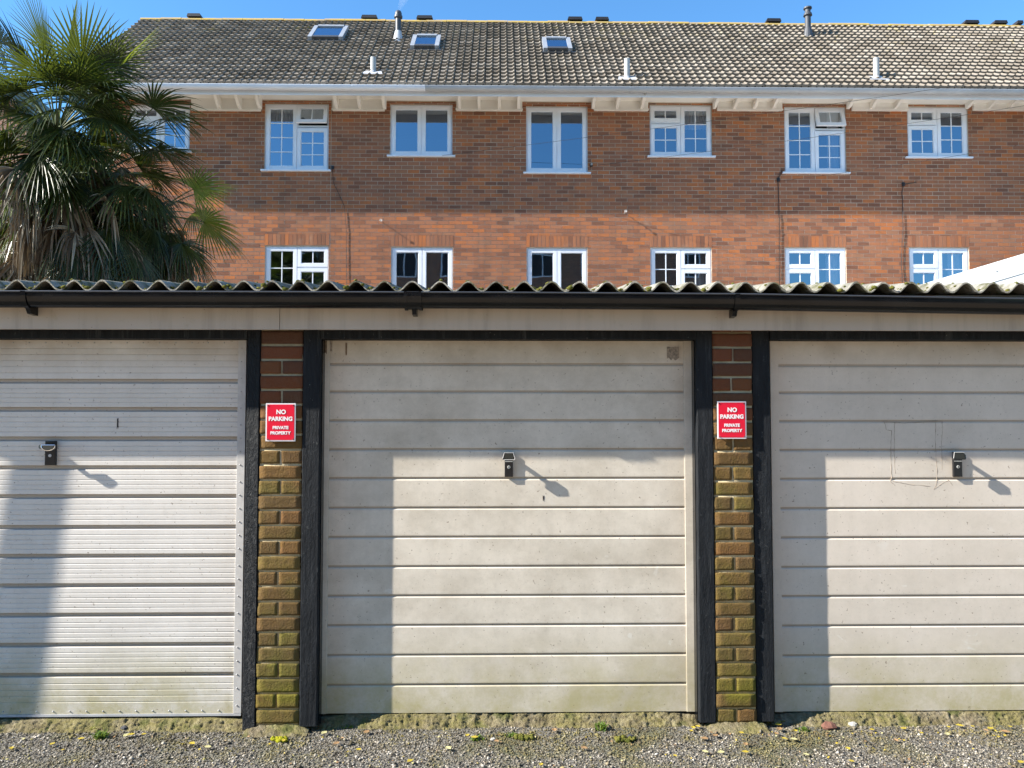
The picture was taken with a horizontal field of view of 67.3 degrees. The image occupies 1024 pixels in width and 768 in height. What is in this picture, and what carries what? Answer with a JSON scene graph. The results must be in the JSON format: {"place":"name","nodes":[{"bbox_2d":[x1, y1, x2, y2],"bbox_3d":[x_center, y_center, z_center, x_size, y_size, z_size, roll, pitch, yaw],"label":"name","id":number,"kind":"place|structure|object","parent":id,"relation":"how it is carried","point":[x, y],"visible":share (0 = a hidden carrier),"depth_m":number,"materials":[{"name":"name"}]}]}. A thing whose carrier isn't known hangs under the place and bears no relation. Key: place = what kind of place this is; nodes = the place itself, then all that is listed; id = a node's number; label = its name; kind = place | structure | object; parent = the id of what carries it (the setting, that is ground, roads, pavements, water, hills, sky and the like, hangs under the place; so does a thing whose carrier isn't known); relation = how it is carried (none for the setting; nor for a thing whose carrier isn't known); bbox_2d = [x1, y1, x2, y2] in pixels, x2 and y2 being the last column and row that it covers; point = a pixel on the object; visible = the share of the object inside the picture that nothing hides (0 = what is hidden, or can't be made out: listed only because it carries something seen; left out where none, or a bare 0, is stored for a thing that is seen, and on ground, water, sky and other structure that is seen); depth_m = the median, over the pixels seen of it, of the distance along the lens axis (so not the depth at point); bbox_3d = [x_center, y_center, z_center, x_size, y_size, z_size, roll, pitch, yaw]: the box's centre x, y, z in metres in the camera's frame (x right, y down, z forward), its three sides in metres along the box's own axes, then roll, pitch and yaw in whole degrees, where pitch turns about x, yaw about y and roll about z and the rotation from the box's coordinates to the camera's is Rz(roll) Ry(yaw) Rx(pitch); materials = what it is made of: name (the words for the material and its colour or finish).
{"place":"outdoors","nodes":[
{"label":"outdoors","id":0,"kind":"place"},
{"bbox_2d":[0,75,85,213],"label":"neighbour house","id":1,"kind":"structure","parent":0,"point":[42,107],"depth_m":28.62,"materials":[{"name":"brick"}]},
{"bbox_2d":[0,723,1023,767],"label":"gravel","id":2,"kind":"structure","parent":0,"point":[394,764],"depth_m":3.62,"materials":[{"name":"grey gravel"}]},
{"bbox_2d":[270,736,287,742],"bbox_3d":[-1.123,1.715,3.710,0.093,0.025,0.063,0,-2,-1],"label":"moss clump","id":3,"kind":"object","parent":2,"relation":"on","point":[277,739],"visible":1,"depth_m":3.71,"materials":[{"name":"yellow plant"}]},
{"bbox_2d":[470,733,484,741],"bbox_3d":[-0.168,1.714,3.726,0.065,0.020,0.058,1,-2,-16],"label":"weed","id":4,"kind":"object","parent":2,"relation":"on","point":[479,737],"visible":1,"depth_m":3.72,"materials":[{"name":"green plant"}]},
{"bbox_2d":[504,732,516,737],"bbox_3d":[-0.005,1.718,3.764,0.073,0.016,0.052,0,-2,-1],"label":"weed","id":5,"kind":"object","parent":2,"relation":"on","point":[511,734],"visible":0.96,"depth_m":3.77,"materials":[{"name":"green plant"}]},
{"bbox_2d":[5,729,1023,767],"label":"leaf litter","id":6,"kind":"object","parent":2,"relation":"on","point":[631,744],"visible":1,"depth_m":3.67,"materials":[{"name":"plant"}]},
{"bbox_2d":[514,733,534,740],"bbox_3d":[0.061,1.718,3.739,0.106,0.027,0.063,0,-2,-1],"label":"moss clump","id":7,"kind":"object","parent":2,"relation":"on","point":[522,737],"visible":1,"depth_m":3.73,"materials":[{"name":"yellow plant"}]},
{"bbox_2d":[614,734,636,742],"bbox_3d":[0.551,1.716,3.717,0.112,0.023,0.072,0,-2,-1],"label":"moss clump","id":8,"kind":"object","parent":2,"relation":"on","point":[623,738],"visible":1,"depth_m":3.71,"materials":[{"name":"plant"}]},
{"bbox_2d":[798,726,809,731],"bbox_3d":[1.448,1.719,3.829,0.064,0.019,0.053,0,-2,-1],"label":"weed","id":9,"kind":"object","parent":2,"relation":"on","point":[803,728],"visible":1,"depth_m":3.82,"materials":[{"name":"green plant"}]},
{"bbox_2d":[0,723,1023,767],"bbox_3d":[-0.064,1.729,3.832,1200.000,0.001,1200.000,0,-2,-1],"label":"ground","id":10,"kind":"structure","parent":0,"point":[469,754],"depth_m":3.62,"materials":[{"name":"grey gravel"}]},
{"bbox_2d":[91,729,110,739],"bbox_3d":[-2.002,1.709,3.748,0.103,0.032,0.064,0,-2,-1],"label":"weed","id":11,"kind":"object","parent":10,"relation":"on","point":[103,735],"visible":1,"depth_m":3.74,"materials":[{"name":"green plant"}]},
{"bbox_2d":[0,278,1023,736],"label":"garage row","id":12,"kind":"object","parent":10,"relation":"on","point":[498,504],"visible":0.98,"depth_m":3.94,"materials":[{"name":"brick"}]},
{"bbox_2d":[0,340,247,716],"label":"garage door","id":13,"kind":"structure","parent":12,"relation":"in","point":[123,462],"depth_m":3.93,"materials":[{"name":"grey metal"}]},
{"bbox_2d":[265,403,295,440],"bbox_3d":[-1.161,0.192,3.868,0.149,0.191,0.020,0,-2,-1],"label":"no parking sign","id":14,"kind":"object","parent":12,"relation":"attached to","point":[280,421],"visible":1,"depth_m":3.86,"materials":[{"name":"red metal"}]},
{"bbox_2d":[321,340,694,713],"bbox_3d":[-0.027,0.713,3.940,1.934,1.923,0.099,0,-2,-1],"label":"garage door","id":15,"kind":"structure","parent":12,"relation":"in","point":[508,525],"depth_m":3.96,"materials":[{"name":"white metal"}]},
{"bbox_2d":[717,401,746,438],"bbox_3d":[1.114,0.183,3.906,0.148,0.190,0.020,0,-2,-1],"label":"no parking sign","id":16,"kind":"object","parent":12,"relation":"attached to","point":[731,419],"visible":1,"depth_m":3.90,"materials":[{"name":"red metal"}]},
{"bbox_2d":[769,341,1023,711],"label":"garage door","id":17,"kind":"structure","parent":12,"relation":"in","point":[897,468],"depth_m":3.99,"materials":[{"name":"white metal"}]},
{"bbox_2d":[59,6,1023,289],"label":"brick terrace","id":18,"kind":"structure","parent":10,"relation":"on","point":[327,146],"depth_m":14.63,"materials":[{"name":"brown brick"}]},
{"bbox_2d":[130,105,191,152],"bbox_3d":[-6.644,-4.812,14.522,1.237,0.934,0.150,0,-2,-1],"label":"window","id":19,"kind":"structure","parent":18,"relation":"in","point":[152,118],"depth_m":14.53,"materials":[{"name":"white plastic"}]},
{"bbox_2d":[260,104,330,171],"bbox_3d":[-4.072,-4.654,14.580,1.316,1.304,0.257,0,-2,-1],"label":"window","id":20,"kind":"structure","parent":18,"relation":"in","point":[281,113],"depth_m":14.57,"materials":[{"name":"white plastic"}]},
{"bbox_2d":[265,246,328,283],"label":"window","id":21,"kind":"structure","parent":18,"relation":"in","point":[299,267],"depth_m":14.47,"materials":[{"name":"white plastic"}]},
{"bbox_2d":[387,105,454,157],"bbox_3d":[-1.719,-4.799,14.603,1.286,1.019,0.150,0,-2,-1],"label":"window","id":22,"kind":"structure","parent":18,"relation":"in","point":[421,110],"depth_m":14.61,"materials":[{"name":"white plastic"}]},
{"bbox_2d":[391,247,452,289],"bbox_3d":[-1.695,-2.009,14.528,1.167,1.139,0.072,0,-2,-1],"label":"window","id":23,"kind":"structure","parent":18,"relation":"in","point":[422,252],"depth_m":14.51,"materials":[{"name":"white plastic"}]},
{"bbox_2d":[523,107,590,174],"bbox_3d":[0.853,-4.632,14.638,1.281,1.311,0.150,0,-2,-1],"label":"window","id":24,"kind":"structure","parent":18,"relation":"in","point":[556,112],"depth_m":14.64,"materials":[{"name":"white plastic"}]},
{"bbox_2d":[527,248,586,286],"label":"window","id":25,"kind":"structure","parent":18,"relation":"in","point":[556,252],"depth_m":14.55,"materials":[{"name":"white plastic"}]},
{"bbox_2d":[650,248,711,285],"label":"window","id":26,"kind":"structure","parent":18,"relation":"in","point":[702,272],"depth_m":14.59,"materials":[{"name":"white plastic"}]},
{"bbox_2d":[647,106,715,157],"bbox_3d":[3.219,-4.813,14.722,1.300,1.025,0.225,0,-2,-1],"label":"window","id":27,"kind":"structure","parent":18,"relation":"in","point":[687,115],"depth_m":14.70,"materials":[{"name":"white plastic"}]},
{"bbox_2d":[602,106,1020,164],"bbox_3d":[5.469,-4.367,13.357,8.041,0.354,0.006,-1,-2,18],"label":"overhead wire","id":28,"kind":"object","parent":18,"relation":"attached to","point":[819,136],"visible":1,"depth_m":13.39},
{"bbox_2d":[785,248,845,284],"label":"window","id":29,"kind":"structure","parent":18,"relation":"in","point":[835,269],"depth_m":14.64,"materials":[{"name":"white plastic"}]},
{"bbox_2d":[782,107,850,173],"bbox_3d":[5.795,-4.651,14.742,1.294,1.306,0.257,0,-2,-1],"label":"window","id":30,"kind":"structure","parent":18,"relation":"in","point":[832,123],"depth_m":14.73,"materials":[{"name":"white plastic"}]},
{"bbox_2d":[784,144,1022,180],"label":"overhead wire","id":31,"kind":"object","parent":18,"relation":"attached to","point":[913,162],"visible":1,"depth_m":13.47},
{"bbox_2d":[909,248,967,283],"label":"window","id":32,"kind":"structure","parent":18,"relation":"in","point":[953,254],"depth_m":14.68,"materials":[{"name":"white plastic"}]},
{"bbox_2d":[905,107,973,158],"bbox_3d":[8.164,-4.814,14.766,1.288,1.011,0.150,0,-2,-1],"label":"window","id":33,"kind":"structure","parent":18,"relation":"in","point":[934,125],"depth_m":14.78,"materials":[{"name":"white plastic"}]},
{"bbox_2d":[595,721,608,731],"bbox_3d":[0.444,1.712,3.848,0.088,0.035,0.084,0,-2,-1],"label":"weed","id":34,"kind":"object","parent":10,"relation":"on","point":[602,726],"visible":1,"depth_m":3.84,"materials":[{"name":"green plant"}]},
{"bbox_2d":[821,721,836,729],"bbox_3d":[1.590,1.716,3.858,0.075,0.042,0.056,0,-2,-1],"label":"brick fragment","id":35,"kind":"object","parent":10,"relation":"on","point":[827,725],"visible":1,"depth_m":3.84,"materials":[{"name":"brick"}]},
{"bbox_2d":[848,721,856,726],"bbox_3d":[1.722,1.722,3.889,0.041,0.029,0.036,2,-3,-34],"label":"stone","id":36,"kind":"object","parent":10,"relation":"on","point":[852,723],"visible":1,"depth_m":3.88,"materials":[{"name":"white stone"}]},
{"bbox_2d":[0,0,1023,134],"label":"sky","id":37,"kind":"structure","parent":0,"point":[751,11],"materials":[{"name":"blue"}]},
{"label":"patio","id":38,"kind":"structure","parent":0,"visible":0},
{"bbox_2d":[0,117,116,281],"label":"palm tree","id":39,"kind":"object","parent":38,"relation":"on","point":[4,276],"visible":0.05,"depth_m":9.91,"materials":[{"name":"green plant"}]},
{"bbox_2d":[0,0,164,281],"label":"palm tree","id":40,"kind":"object","parent":38,"relation":"on","point":[82,75],"visible":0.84,"depth_m":9.35,"materials":[{"name":"green plant"}]},
{"bbox_2d":[0,80,215,282],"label":"palm tree","id":41,"kind":"object","parent":38,"relation":"on","point":[128,254],"visible":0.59,"depth_m":9.65,"materials":[{"name":"green plant"}]},
{"bbox_2d":[78,164,252,282],"bbox_3d":[-4.943,-0.545,10.662,2.460,5.123,2.347,0,-2,-1],"label":"palm tree","id":42,"kind":"object","parent":38,"relation":"on","point":[184,255],"visible":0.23,"depth_m":10.71,"materials":[{"name":"green plant"}]},
{"bbox_2d":[924,254,1023,283],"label":"white outbuilding","id":43,"kind":"structure","parent":38,"relation":"on","point":[1008,270],"depth_m":10.45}
]}

